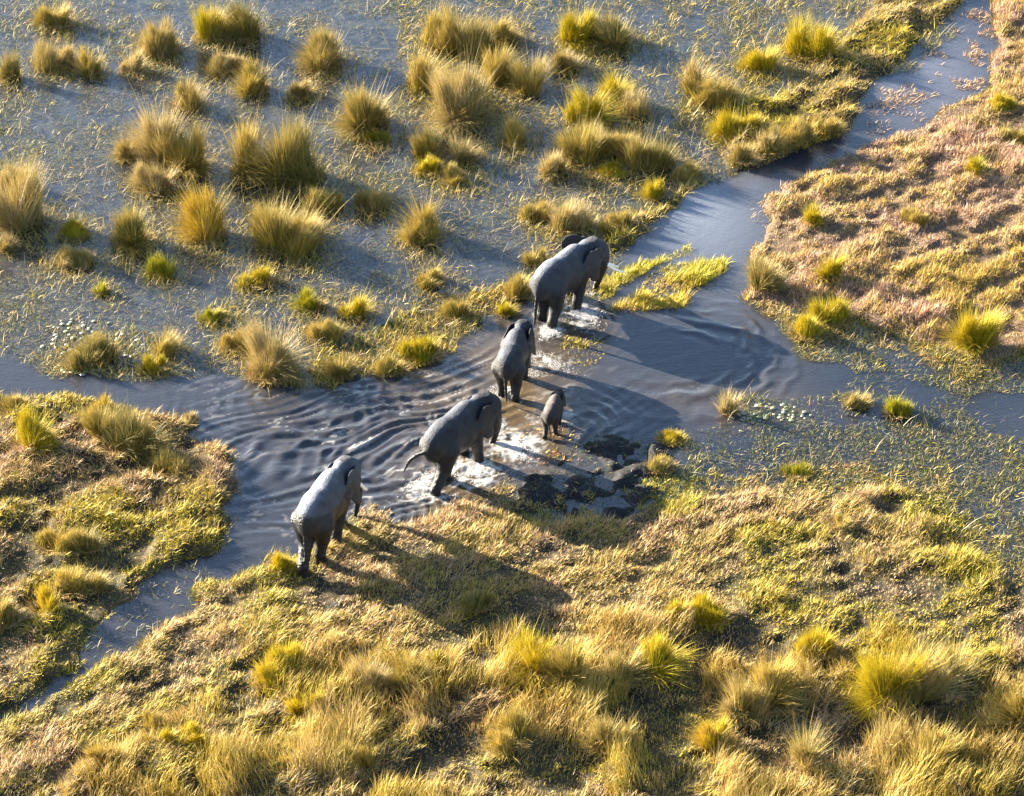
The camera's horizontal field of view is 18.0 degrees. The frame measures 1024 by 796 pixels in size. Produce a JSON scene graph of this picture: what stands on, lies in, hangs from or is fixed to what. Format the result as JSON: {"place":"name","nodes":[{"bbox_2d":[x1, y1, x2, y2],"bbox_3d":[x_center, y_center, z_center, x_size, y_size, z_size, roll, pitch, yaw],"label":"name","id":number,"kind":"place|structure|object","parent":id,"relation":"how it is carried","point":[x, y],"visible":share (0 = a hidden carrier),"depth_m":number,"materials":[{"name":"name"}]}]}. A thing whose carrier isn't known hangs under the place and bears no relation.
{"place":"outdoors","nodes":[
{"label":"outdoors","id":0,"kind":"place"},
{"bbox_2d":[0,0,1023,723],"bbox_3d":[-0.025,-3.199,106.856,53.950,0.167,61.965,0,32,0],"label":"water","id":1,"kind":"structure","parent":0,"point":[644,374],"depth_m":106.62,"materials":[{"name":"liquid"}]},
{"bbox_2d":[403,390,501,495],"bbox_3d":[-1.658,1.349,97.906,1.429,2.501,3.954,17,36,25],"label":"elephant","id":2,"kind":"object","parent":1,"relation":"in","point":[448,438],"visible":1,"depth_m":97.06},
{"bbox_2d":[0,0,1023,388],"bbox_3d":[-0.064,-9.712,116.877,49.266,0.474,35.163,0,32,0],"label":"fallen straw","id":3,"kind":"object","parent":1,"relation":"on","point":[344,208],"visible":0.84,"depth_m":111.97,"materials":[{"name":"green plant"}]},
{"bbox_2d":[0,0,1023,582],"bbox_3d":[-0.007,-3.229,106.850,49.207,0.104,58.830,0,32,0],"label":"floating weed","id":4,"kind":"object","parent":1,"relation":"on","point":[370,242],"visible":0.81,"depth_m":111.63,"materials":[{"name":"green plant"}]},
{"bbox_2d":[0,0,1023,577],"bbox_3d":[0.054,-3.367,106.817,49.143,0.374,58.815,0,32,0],"label":"marsh shoots","id":5,"kind":"object","parent":1,"relation":"on","point":[440,200],"visible":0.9,"depth_m":112.75,"materials":[{"name":"green plant"}]},
{"bbox_2d":[0,0,1023,586],"bbox_3d":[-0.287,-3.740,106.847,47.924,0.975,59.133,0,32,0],"label":"reed stems","id":6,"kind":"object","parent":1,"relation":"on","point":[476,236],"visible":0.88,"depth_m":111.91,"materials":[{"name":"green plant"}]},
{"bbox_2d":[491,319,535,401],"bbox_3d":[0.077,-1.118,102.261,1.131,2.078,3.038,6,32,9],"label":"elephant","id":7,"kind":"object","parent":1,"relation":"in","point":[511,363],"visible":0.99,"depth_m":101.47},
{"bbox_2d":[540,389,565,438],"bbox_3d":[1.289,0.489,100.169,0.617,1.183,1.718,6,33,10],"label":"elephant","id":8,"kind":"object","parent":1,"relation":"in","point":[552,412],"visible":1,"depth_m":99.68},
{"bbox_2d":[529,234,624,328],"bbox_3d":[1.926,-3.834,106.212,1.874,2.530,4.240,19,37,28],"label":"elephant","id":9,"kind":"object","parent":1,"relation":"in","point":[574,265],"visible":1,"depth_m":105.44},
{"bbox_2d":[392,0,954,153],"bbox_3d":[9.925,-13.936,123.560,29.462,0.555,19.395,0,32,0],"label":"grass","id":10,"kind":"structure","parent":1,"relation":"on","point":[709,57],"depth_m":122.31,"materials":[{"name":"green plant"}]},
{"bbox_2d":[656,306,1023,582],"bbox_3d":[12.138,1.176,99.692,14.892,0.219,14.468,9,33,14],"label":"marsh shoots","id":11,"kind":"object","parent":1,"relation":"on","point":[920,448],"visible":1,"depth_m":99.30,"materials":[{"name":"green plant"}]},
{"bbox_2d":[0,0,1023,795],"bbox_3d":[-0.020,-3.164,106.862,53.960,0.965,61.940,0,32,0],"label":"ground","id":12,"kind":"structure","parent":0,"point":[546,786],"depth_m":93.07,"materials":[{"name":"plant"}]},
{"bbox_2d":[0,591,30,630],"bbox_3d":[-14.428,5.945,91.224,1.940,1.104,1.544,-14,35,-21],"label":"grass tussock","id":13,"kind":"object","parent":12,"relation":"on","point":[8,612],"depth_m":91.43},
{"bbox_2d":[0,125,56,237],"bbox_3d":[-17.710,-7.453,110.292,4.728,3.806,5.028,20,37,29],"label":"grass tussock","id":14,"kind":"object","parent":12,"relation":"on","point":[25,204],"depth_m":110.69,"materials":[{"name":"plant"}]},
{"bbox_2d":[6,402,73,458],"bbox_3d":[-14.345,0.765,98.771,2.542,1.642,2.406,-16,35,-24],"label":"grass tussock","id":15,"kind":"object","parent":12,"relation":"on","point":[35,433],"depth_m":98.82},
{"bbox_2d":[19,575,69,618],"bbox_3d":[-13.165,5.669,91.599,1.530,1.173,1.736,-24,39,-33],"label":"grass tussock","id":16,"kind":"object","parent":12,"relation":"on","point":[45,594],"depth_m":91.83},
{"bbox_2d":[23,0,76,29],"bbox_3d":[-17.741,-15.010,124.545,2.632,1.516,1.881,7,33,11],"label":"grass tussock","id":17,"kind":"object","parent":12,"relation":"on","point":[53,19],"depth_m":124.55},
{"bbox_2d":[24,33,79,74],"bbox_3d":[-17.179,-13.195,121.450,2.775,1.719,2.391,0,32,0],"label":"grass tussock","id":18,"kind":"object","parent":12,"relation":"on","point":[47,57],"depth_m":121.40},
{"bbox_2d":[21,520,85,554],"bbox_3d":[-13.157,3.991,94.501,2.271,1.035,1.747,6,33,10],"label":"grass tussock","id":19,"kind":"object","parent":12,"relation":"on","point":[46,537],"depth_m":94.61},
{"bbox_2d":[39,556,94,600],"bbox_3d":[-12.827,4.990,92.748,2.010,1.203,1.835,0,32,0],"label":"grass tussock","id":20,"kind":"object","parent":12,"relation":"on","point":[62,584],"depth_m":92.70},
{"bbox_2d":[41,242,100,272],"bbox_3d":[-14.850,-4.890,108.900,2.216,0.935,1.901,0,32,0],"label":"grass tussock","id":21,"kind":"object","parent":12,"relation":"on","point":[78,255],"depth_m":108.88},
{"bbox_2d":[60,35,105,78],"bbox_3d":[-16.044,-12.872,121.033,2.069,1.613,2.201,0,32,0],"label":"grass tussock","id":22,"kind":"object","parent":12,"relation":"on","point":[87,67],"depth_m":120.93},
{"bbox_2d":[61,512,107,555],"bbox_3d":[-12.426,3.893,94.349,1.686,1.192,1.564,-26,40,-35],"label":"grass tussock","id":23,"kind":"object","parent":12,"relation":"on","point":[89,542],"depth_m":94.31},
{"bbox_2d":[48,325,122,374],"bbox_3d":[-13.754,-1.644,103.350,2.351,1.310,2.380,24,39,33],"label":"grass tussock","id":24,"kind":"object","parent":12,"relation":"on","point":[97,348],"depth_m":103.49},
{"bbox_2d":[66,398,126,438],"bbox_3d":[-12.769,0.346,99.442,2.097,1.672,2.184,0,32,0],"label":"grass tussock","id":25,"kind":"object","parent":12,"relation":"on","point":[91,424],"depth_m":99.35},
{"bbox_2d":[0,388,241,715],"bbox_3d":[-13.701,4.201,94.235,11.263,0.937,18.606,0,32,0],"label":"meadow grass","id":26,"kind":"structure","parent":12,"relation":"on","point":[215,466],"depth_m":96.26,"materials":[{"name":"plant"}]},
{"bbox_2d":[85,193,159,256],"bbox_3d":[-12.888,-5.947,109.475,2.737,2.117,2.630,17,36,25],"label":"grass tussock","id":27,"kind":"object","parent":12,"relation":"on","point":[132,228],"depth_m":109.86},
{"bbox_2d":[87,390,182,465],"bbox_3d":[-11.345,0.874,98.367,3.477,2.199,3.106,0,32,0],"label":"grass tussock","id":28,"kind":"object","parent":12,"relation":"on","point":[129,433],"depth_m":98.76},
{"bbox_2d":[91,73,191,167],"bbox_3d":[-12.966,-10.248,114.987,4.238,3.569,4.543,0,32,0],"label":"grass tussock","id":29,"kind":"object","parent":12,"relation":"on","point":[146,147],"depth_m":114.73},
{"bbox_2d":[115,150,182,197],"bbox_3d":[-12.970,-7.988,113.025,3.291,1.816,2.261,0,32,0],"label":"grass tussock","id":30,"kind":"object","parent":12,"relation":"on","point":[153,180],"depth_m":113.17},
{"bbox_2d":[123,9,184,59],"bbox_3d":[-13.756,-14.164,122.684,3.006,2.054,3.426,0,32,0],"label":"grass tussock","id":31,"kind":"object","parent":12,"relation":"on","point":[156,40],"depth_m":122.38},
{"bbox_2d":[139,249,177,280],"bbox_3d":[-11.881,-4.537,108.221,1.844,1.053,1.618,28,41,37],"label":"grass tussock","id":32,"kind":"object","parent":12,"relation":"on","point":[157,265],"depth_m":108.25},
{"bbox_2d":[137,444,196,477],"bbox_3d":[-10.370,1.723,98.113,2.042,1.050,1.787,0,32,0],"label":"grass tussock","id":33,"kind":"object","parent":12,"relation":"on","point":[165,463],"depth_m":98.05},
{"bbox_2d":[157,706,211,750],"bbox_3d":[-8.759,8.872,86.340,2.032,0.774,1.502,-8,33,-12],"label":"grass tussock","id":34,"kind":"object","parent":12,"relation":"on","point":[195,732],"depth_m":86.39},
{"bbox_2d":[146,95,228,182],"bbox_3d":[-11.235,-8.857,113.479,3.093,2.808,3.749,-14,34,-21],"label":"grass tussock","id":35,"kind":"object","parent":12,"relation":"on","point":[189,156],"depth_m":114.27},
{"bbox_2d":[162,64,216,114],"bbox_3d":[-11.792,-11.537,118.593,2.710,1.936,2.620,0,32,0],"label":"grass tussock","id":36,"kind":"object","parent":12,"relation":"on","point":[189,96],"depth_m":118.44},
{"bbox_2d":[159,177,235,248],"bbox_3d":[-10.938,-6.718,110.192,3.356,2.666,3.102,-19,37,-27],"label":"grass tussock","id":37,"kind":"object","parent":12,"relation":"on","point":[204,216],"depth_m":110.24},
{"bbox_2d":[184,0,245,42],"bbox_3d":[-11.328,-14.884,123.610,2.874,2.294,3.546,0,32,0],"label":"grass tussock","id":38,"kind":"object","parent":12,"relation":"on","point":[203,21],"depth_m":123.16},
{"bbox_2d":[202,46,249,79],"bbox_3d":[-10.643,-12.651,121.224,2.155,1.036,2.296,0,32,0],"label":"grass tussock","id":39,"kind":"object","parent":12,"relation":"on","point":[219,64],"depth_m":121.31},
{"bbox_2d":[187,0,270,48],"bbox_3d":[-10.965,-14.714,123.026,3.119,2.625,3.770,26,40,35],"label":"grass tussock","id":40,"kind":"object","parent":12,"relation":"on","point":[245,28],"depth_m":123.40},
{"bbox_2d":[199,99,287,188],"bbox_3d":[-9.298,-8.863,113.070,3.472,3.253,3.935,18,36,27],"label":"grass tussock","id":41,"kind":"object","parent":12,"relation":"on","point":[246,133],"depth_m":113.74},
{"bbox_2d":[216,51,286,97],"bbox_3d":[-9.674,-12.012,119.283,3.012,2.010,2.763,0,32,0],"label":"grass tussock","id":42,"kind":"object","parent":12,"relation":"on","point":[253,83],"depth_m":119.66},
{"bbox_2d":[231,260,277,293],"bbox_3d":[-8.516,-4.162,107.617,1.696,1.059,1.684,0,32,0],"label":"grass tussock","id":43,"kind":"object","parent":12,"relation":"on","point":[247,280],"depth_m":107.71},
{"bbox_2d":[229,306,328,390],"bbox_3d":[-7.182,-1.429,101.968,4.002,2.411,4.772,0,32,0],"label":"grass tussock","id":44,"kind":"object","parent":12,"relation":"on","point":[271,363],"depth_m":102.73,"materials":[{"name":"plant"}]},
{"bbox_2d":[239,635,322,698],"bbox_3d":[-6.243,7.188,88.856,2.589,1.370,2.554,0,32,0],"label":"grass tussock","id":45,"kind":"object","parent":12,"relation":"on","point":[276,654],"depth_m":88.99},
{"bbox_2d":[207,91,366,194],"bbox_3d":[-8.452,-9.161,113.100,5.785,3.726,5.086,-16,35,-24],"label":"grass tussock","id":46,"kind":"object","parent":12,"relation":"on","point":[291,153],"depth_m":113.45,"materials":[{"name":"plant"}]},
{"bbox_2d":[238,174,352,259],"bbox_3d":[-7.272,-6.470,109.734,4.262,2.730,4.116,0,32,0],"label":"grass tussock","id":47,"kind":"object","parent":12,"relation":"on","point":[273,231],"depth_m":109.56,"materials":[{"name":"plant"}]},
{"bbox_2d":[287,7,351,75],"bbox_3d":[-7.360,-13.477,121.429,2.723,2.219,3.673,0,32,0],"label":"grass tussock","id":48,"kind":"object","parent":12,"relation":"on","point":[320,53],"depth_m":121.33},
{"bbox_2d":[294,174,349,216],"bbox_3d":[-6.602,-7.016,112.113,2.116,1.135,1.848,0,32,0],"label":"grass tussock","id":49,"kind":"object","parent":12,"relation":"on","point":[321,197],"depth_m":112.11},
{"bbox_2d":[301,307,354,342],"bbox_3d":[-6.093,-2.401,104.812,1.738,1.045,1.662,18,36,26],"label":"grass tussock","id":50,"kind":"object","parent":12,"relation":"on","point":[328,329],"depth_m":104.76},
{"bbox_2d":[291,455,367,578],"bbox_3d":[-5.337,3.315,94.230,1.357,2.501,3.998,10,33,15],"label":"elephant","id":51,"kind":"object","parent":12,"relation":"on","point":[318,515],"visible":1,"depth_m":93.27},
{"bbox_2d":[315,350,362,383],"bbox_3d":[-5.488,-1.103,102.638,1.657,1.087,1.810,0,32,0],"label":"grass tussock","id":52,"kind":"object","parent":12,"relation":"on","point":[333,369],"depth_m":102.82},
{"bbox_2d":[333,284,375,319],"bbox_3d":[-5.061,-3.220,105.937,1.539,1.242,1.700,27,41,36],"label":"grass tussock","id":53,"kind":"object","parent":12,"relation":"on","point":[356,307],"depth_m":105.92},
{"bbox_2d":[317,60,397,143],"bbox_3d":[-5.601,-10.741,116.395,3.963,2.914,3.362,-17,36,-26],"label":"grass tussock","id":54,"kind":"object","parent":12,"relation":"on","point":[360,109],"depth_m":116.71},
{"bbox_2d":[325,730,390,780],"bbox_3d":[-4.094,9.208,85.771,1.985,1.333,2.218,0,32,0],"label":"grass tussock","id":55,"kind":"object","parent":12,"relation":"on","point":[367,761],"depth_m":85.73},
{"bbox_2d":[339,646,401,701],"bbox_3d":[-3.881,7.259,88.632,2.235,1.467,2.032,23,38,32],"label":"grass tussock","id":56,"kind":"object","parent":12,"relation":"on","point":[369,675],"depth_m":88.47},
{"bbox_2d":[348,183,396,213],"bbox_3d":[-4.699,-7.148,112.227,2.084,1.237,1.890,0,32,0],"label":"grass tussock","id":57,"kind":"object","parent":12,"relation":"on","point":[376,200],"depth_m":112.10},
{"bbox_2d":[371,344,412,378],"bbox_3d":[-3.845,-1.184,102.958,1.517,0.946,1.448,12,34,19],"label":"grass tussock","id":58,"kind":"object","parent":12,"relation":"on","point":[387,366],"depth_m":102.90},
{"bbox_2d":[306,272,529,390],"bbox_3d":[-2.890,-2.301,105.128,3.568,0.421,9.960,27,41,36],"label":"reed bed","id":59,"kind":"object","parent":12,"relation":"on","point":[431,319],"visible":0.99,"depth_m":105.09,"materials":[{"name":"green plant"}]},
{"bbox_2d":[389,203,447,248],"bbox_3d":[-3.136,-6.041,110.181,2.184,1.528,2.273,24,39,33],"label":"grass tussock","id":60,"kind":"object","parent":12,"relation":"on","point":[426,231],"depth_m":110.12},
{"bbox_2d":[387,645,450,699],"bbox_3d":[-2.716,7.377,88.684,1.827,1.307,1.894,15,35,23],"label":"grass tussock","id":61,"kind":"object","parent":12,"relation":"on","point":[396,681],"depth_m":88.70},
{"bbox_2d":[392,329,455,368],"bbox_3d":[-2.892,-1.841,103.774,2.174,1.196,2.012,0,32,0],"label":"grass tussock","id":62,"kind":"object","parent":12,"relation":"on","point":[418,348],"depth_m":103.62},
{"bbox_2d":[405,122,445,158],"bbox_3d":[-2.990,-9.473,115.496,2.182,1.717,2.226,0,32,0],"label":"grass tussock","id":63,"kind":"object","parent":12,"relation":"on","point":[425,145],"depth_m":115.34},
{"bbox_2d":[396,30,464,93],"bbox_3d":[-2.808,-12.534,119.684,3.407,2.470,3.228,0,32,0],"label":"grass tussock","id":64,"kind":"object","parent":12,"relation":"on","point":[420,70],"depth_m":119.71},
{"bbox_2d":[409,0,485,57],"bbox_3d":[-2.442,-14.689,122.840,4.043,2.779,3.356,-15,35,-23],"label":"grass tussock","id":65,"kind":"object","parent":12,"relation":"on","point":[444,39],"depth_m":122.59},
{"bbox_2d":[400,37,510,140],"bbox_3d":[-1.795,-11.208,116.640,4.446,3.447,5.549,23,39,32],"label":"grass tussock","id":66,"kind":"object","parent":12,"relation":"on","point":[460,103],"depth_m":117.31,"materials":[{"name":"plant"}]},
{"bbox_2d":[444,120,487,163],"bbox_3d":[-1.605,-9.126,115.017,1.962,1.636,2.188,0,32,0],"label":"grass tussock","id":67,"kind":"object","parent":12,"relation":"on","point":[462,152],"depth_m":115.11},
{"bbox_2d":[454,580,500,617],"bbox_3d":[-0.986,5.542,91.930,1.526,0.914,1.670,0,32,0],"label":"grass tussock","id":68,"kind":"object","parent":12,"relation":"on","point":[477,598],"depth_m":91.92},
{"bbox_2d":[448,0,516,59],"bbox_3d":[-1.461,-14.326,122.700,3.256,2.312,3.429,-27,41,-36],"label":"grass tussock","id":69,"kind":"object","parent":12,"relation":"on","point":[475,33],"depth_m":122.26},
{"bbox_2d":[477,38,534,85],"bbox_3d":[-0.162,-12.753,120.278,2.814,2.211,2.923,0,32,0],"label":"grass tussock","id":70,"kind":"object","parent":12,"relation":"on","point":[490,63],"depth_m":120.21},
{"bbox_2d":[472,693,540,761],"bbox_3d":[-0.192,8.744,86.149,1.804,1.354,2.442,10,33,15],"label":"grass tussock","id":71,"kind":"object","parent":12,"relation":"on","point":[517,727],"depth_m":86.46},
{"bbox_2d":[484,10,529,48],"bbox_3d":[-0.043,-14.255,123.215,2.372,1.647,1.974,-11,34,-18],"label":"grass tussock","id":72,"kind":"object","parent":12,"relation":"on","point":[504,30],"depth_m":123.16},
{"bbox_2d":[0,479,1023,795],"bbox_3d":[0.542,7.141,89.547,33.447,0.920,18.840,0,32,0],"label":"meadow grass","id":73,"kind":"structure","parent":12,"relation":"on","point":[686,503],"depth_m":91.56,"materials":[{"name":"plant"}]},
{"bbox_2d":[492,108,531,149],"bbox_3d":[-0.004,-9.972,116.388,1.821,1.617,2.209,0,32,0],"label":"grass tussock","id":74,"kind":"object","parent":12,"relation":"on","point":[513,133],"depth_m":116.12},
{"bbox_2d":[493,257,533,301],"bbox_3d":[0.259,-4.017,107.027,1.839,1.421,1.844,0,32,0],"label":"grass tussock","id":75,"kind":"object","parent":12,"relation":"on","point":[517,286],"depth_m":106.96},
{"bbox_2d":[481,609,571,694],"bbox_3d":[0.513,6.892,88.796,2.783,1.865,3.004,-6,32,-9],"label":"grass tussock","id":76,"kind":"object","parent":12,"relation":"on","point":[528,658],"depth_m":88.94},
{"bbox_2d":[505,44,565,97],"bbox_3d":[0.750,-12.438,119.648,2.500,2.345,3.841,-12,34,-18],"label":"grass tussock","id":77,"kind":"object","parent":12,"relation":"on","point":[531,81],"depth_m":119.62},
{"bbox_2d":[56,588,1023,795],"bbox_3d":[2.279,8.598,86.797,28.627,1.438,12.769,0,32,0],"label":"tall grass","id":78,"kind":"structure","parent":12,"relation":"on","point":[315,741],"depth_m":86.81,"materials":[{"name":"plant"}]},
{"bbox_2d":[531,146,574,181],"bbox_3d":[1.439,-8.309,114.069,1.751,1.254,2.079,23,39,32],"label":"grass tussock","id":79,"kind":"object","parent":12,"relation":"on","point":[554,165],"depth_m":114.19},
{"bbox_2d":[525,620,599,705],"bbox_3d":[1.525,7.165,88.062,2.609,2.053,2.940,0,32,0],"label":"grass tussock","id":80,"kind":"object","parent":12,"relation":"on","point":[563,659],"depth_m":88.46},
{"bbox_2d":[532,99,609,168],"bbox_3d":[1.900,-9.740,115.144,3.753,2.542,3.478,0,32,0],"label":"grass tussock","id":81,"kind":"object","parent":12,"relation":"on","point":[583,146],"depth_m":114.94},
{"bbox_2d":[538,190,605,235],"bbox_3d":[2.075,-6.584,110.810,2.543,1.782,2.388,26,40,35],"label":"grass tussock","id":82,"kind":"object","parent":12,"relation":"on","point":[569,217],"depth_m":110.81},
{"bbox_2d":[544,4,600,50],"bbox_3d":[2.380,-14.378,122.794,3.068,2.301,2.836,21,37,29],"label":"grass tussock","id":83,"kind":"object","parent":12,"relation":"on","point":[572,30],"depth_m":123.07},
{"bbox_2d":[486,432,685,519],"bbox_3d":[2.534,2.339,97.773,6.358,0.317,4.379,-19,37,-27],"label":"trampled weed","id":84,"kind":"object","parent":12,"relation":"on","point":[586,473],"visible":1,"depth_m":97.93,"materials":[{"name":"black plant"}]},
{"bbox_2d":[552,67,640,127],"bbox_3d":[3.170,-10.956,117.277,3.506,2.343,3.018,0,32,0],"label":"grass tussock","id":85,"kind":"object","parent":12,"relation":"on","point":[580,108],"depth_m":117.47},
{"bbox_2d":[562,117,635,159],"bbox_3d":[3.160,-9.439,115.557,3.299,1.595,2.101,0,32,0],"label":"grass tussock","id":86,"kind":"object","parent":12,"relation":"on","point":[607,141],"depth_m":115.41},
{"bbox_2d":[567,697,647,762],"bbox_3d":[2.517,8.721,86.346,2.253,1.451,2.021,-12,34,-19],"label":"grass tussock","id":87,"kind":"object","parent":12,"relation":"on","point":[599,732],"depth_m":86.33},
{"bbox_2d":[579,1,640,54],"bbox_3d":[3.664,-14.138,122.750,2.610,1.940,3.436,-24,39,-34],"label":"grass tussock","id":88,"kind":"object","parent":12,"relation":"on","point":[612,32],"depth_m":122.98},
{"bbox_2d":[595,202,637,234],"bbox_3d":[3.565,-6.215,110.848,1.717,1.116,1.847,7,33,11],"label":"grass tussock","id":89,"kind":"object","parent":12,"relation":"on","point":[612,221],"depth_m":110.92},
{"bbox_2d":[589,64,646,107],"bbox_3d":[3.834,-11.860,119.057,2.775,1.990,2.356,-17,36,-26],"label":"grass tussock","id":90,"kind":"object","parent":12,"relation":"on","point":[613,84],"depth_m":118.91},
{"bbox_2d":[609,82,653,118],"bbox_3d":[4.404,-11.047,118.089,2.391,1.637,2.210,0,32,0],"label":"grass tussock","id":91,"kind":"object","parent":12,"relation":"on","point":[639,108],"depth_m":118.11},
{"bbox_2d":[590,630,673,694],"bbox_3d":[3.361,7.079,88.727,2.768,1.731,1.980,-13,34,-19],"label":"grass tussock","id":92,"kind":"object","parent":12,"relation":"on","point":[614,663],"depth_m":88.85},
{"bbox_2d":[593,242,690,299],"bbox_3d":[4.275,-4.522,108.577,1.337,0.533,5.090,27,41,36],"label":"flooded grass","id":93,"kind":"structure","parent":12,"relation":"on","point":[635,271],"depth_m":108.31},
{"bbox_2d":[611,113,680,174],"bbox_3d":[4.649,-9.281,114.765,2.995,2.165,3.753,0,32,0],"label":"grass tussock","id":94,"kind":"object","parent":12,"relation":"on","point":[647,157],"depth_m":114.43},
{"bbox_2d":[603,177,710,253],"bbox_3d":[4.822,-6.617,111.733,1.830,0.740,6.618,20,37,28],"label":"bank grass","id":95,"kind":"structure","parent":12,"relation":"on","point":[654,210],"depth_m":111.51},
{"bbox_2d":[606,253,732,313],"bbox_3d":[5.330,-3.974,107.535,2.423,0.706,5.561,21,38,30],"label":"flooded grass","id":96,"kind":"structure","parent":12,"relation":"on","point":[699,274],"depth_m":107.75,"materials":[{"name":"plant"}]},
{"bbox_2d":[633,619,707,688],"bbox_3d":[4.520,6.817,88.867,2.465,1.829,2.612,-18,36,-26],"label":"grass tussock","id":97,"kind":"object","parent":12,"relation":"on","point":[659,652],"depth_m":88.99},
{"bbox_2d":[673,43,730,94],"bbox_3d":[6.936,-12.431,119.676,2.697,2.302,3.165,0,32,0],"label":"grass tussock","id":98,"kind":"object","parent":12,"relation":"on","point":[692,75],"depth_m":119.55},
{"bbox_2d":[679,710,736,756],"bbox_3d":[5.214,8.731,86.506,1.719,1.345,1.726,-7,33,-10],"label":"grass tussock","id":99,"kind":"object","parent":12,"relation":"on","point":[704,736],"depth_m":86.51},
{"bbox_2d":[682,586,739,633],"bbox_3d":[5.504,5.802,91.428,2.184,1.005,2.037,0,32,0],"label":"grass tussock","id":100,"kind":"object","parent":12,"relation":"on","point":[705,610],"depth_m":91.35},
{"bbox_2d":[680,66,747,110],"bbox_3d":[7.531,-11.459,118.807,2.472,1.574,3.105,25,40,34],"label":"grass tussock","id":101,"kind":"object","parent":12,"relation":"on","point":[715,92],"depth_m":118.75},
{"bbox_2d":[700,92,763,145],"bbox_3d":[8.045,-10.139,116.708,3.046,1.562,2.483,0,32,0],"label":"grass tussock","id":102,"kind":"object","parent":12,"relation":"on","point":[728,124],"depth_m":116.70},
{"bbox_2d":[702,664,781,731],"bbox_3d":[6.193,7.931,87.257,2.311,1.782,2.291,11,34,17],"label":"grass tussock","id":103,"kind":"object","parent":12,"relation":"on","point":[741,698],"depth_m":87.42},
{"bbox_2d":[730,37,782,75],"bbox_3d":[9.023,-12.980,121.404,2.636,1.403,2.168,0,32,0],"label":"grass tussock","id":104,"kind":"object","parent":12,"relation":"on","point":[757,62],"depth_m":121.26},
{"bbox_2d":[739,243,807,297],"bbox_3d":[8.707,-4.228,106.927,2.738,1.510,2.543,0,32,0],"label":"grass tussock","id":105,"kind":"object","parent":12,"relation":"on","point":[761,276],"depth_m":107.08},
{"bbox_2d":[751,121,799,159],"bbox_3d":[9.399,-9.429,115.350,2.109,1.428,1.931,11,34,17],"label":"grass tussock","id":106,"kind":"object","parent":12,"relation":"on","point":[772,139],"depth_m":115.30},
{"bbox_2d":[743,622,825,726],"bbox_3d":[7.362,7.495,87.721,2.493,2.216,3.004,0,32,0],"label":"grass tussock","id":107,"kind":"object","parent":12,"relation":"on","point":[778,688],"depth_m":87.99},
{"bbox_2d":[769,110,821,148],"bbox_3d":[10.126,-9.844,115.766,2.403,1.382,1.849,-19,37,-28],"label":"grass tussock","id":108,"kind":"object","parent":12,"relation":"on","point":[802,130],"depth_m":115.66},
{"bbox_2d":[765,713,839,778],"bbox_3d":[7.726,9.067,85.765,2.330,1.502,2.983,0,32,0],"label":"grass tussock","id":109,"kind":"object","parent":12,"relation":"on","point":[803,754],"depth_m":85.79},
{"bbox_2d":[782,309,830,343],"bbox_3d":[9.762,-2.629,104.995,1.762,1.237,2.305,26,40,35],"label":"grass tussock","id":110,"kind":"object","parent":12,"relation":"on","point":[808,325],"depth_m":104.78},
{"bbox_2d":[776,1,860,62],"bbox_3d":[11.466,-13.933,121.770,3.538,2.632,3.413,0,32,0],"label":"grass tussock","id":111,"kind":"object","parent":12,"relation":"on","point":[819,44],"depth_m":122.15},
{"bbox_2d":[789,615,847,663],"bbox_3d":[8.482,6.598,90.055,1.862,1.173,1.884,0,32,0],"label":"grass tussock","id":112,"kind":"object","parent":12,"relation":"on","point":[818,636],"depth_m":90.00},
{"bbox_2d":[805,241,851,283],"bbox_3d":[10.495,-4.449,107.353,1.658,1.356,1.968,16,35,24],"label":"grass tussock","id":113,"kind":"object","parent":12,"relation":"on","point":[833,268],"depth_m":107.56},
{"bbox_2d":[802,287,855,329],"bbox_3d":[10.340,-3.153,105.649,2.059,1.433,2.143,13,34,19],"label":"grass tussock","id":114,"kind":"object","parent":12,"relation":"on","point":[835,313],"depth_m":105.52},
{"bbox_2d":[717,0,963,175],"bbox_3d":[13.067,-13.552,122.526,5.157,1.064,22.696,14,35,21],"label":"bank grass","id":115,"kind":"structure","parent":12,"relation":"on","point":[895,29],"depth_m":121.11,"materials":[{"name":"plant"}]},
{"bbox_2d":[749,0,993,248],"bbox_3d":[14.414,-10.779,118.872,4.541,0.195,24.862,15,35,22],"label":"flooded grass","id":116,"kind":"structure","parent":12,"relation":"on","point":[958,81],"depth_m":120.09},
{"bbox_2d":[740,0,1023,362],"bbox_3d":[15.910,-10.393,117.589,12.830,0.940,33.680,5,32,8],"label":"meadow grass","id":117,"kind":"structure","parent":12,"relation":"on","point":[881,284],"depth_m":111.15,"materials":[{"name":"plant"}]},
{"bbox_2d":[825,609,955,727],"bbox_3d":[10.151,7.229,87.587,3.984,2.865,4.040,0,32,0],"label":"grass tussock","id":118,"kind":"object","parent":12,"relation":"on","point":[878,679],"depth_m":87.92,"materials":[{"name":"plant"}]},
{"bbox_2d":[890,601,988,703],"bbox_3d":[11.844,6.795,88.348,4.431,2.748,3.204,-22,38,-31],"label":"grass tussock","id":119,"kind":"object","parent":12,"relation":"on","point":[936,687],"depth_m":88.23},
{"bbox_2d":[905,711,976,766],"bbox_3d":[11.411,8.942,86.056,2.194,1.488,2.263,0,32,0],"label":"grass tussock","id":120,"kind":"object","parent":12,"relation":"on","point":[948,746],"depth_m":86.00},
{"bbox_2d":[906,288,1014,357],"bbox_3d":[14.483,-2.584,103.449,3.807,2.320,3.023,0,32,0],"label":"grass tussock","id":121,"kind":"object","parent":12,"relation":"on","point":[973,333],"depth_m":103.68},
{"bbox_2d":[931,621,1002,690],"bbox_3d":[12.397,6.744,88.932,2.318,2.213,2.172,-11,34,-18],"label":"grass tussock","id":122,"kind":"object","parent":12,"relation":"on","point":[962,663],"depth_m":88.92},
{"bbox_2d":[965,674,1023,734],"bbox_3d":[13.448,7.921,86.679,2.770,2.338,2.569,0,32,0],"label":"grass tussock","id":123,"kind":"object","parent":12,"relation":"on","point":[1016,710],"depth_m":86.97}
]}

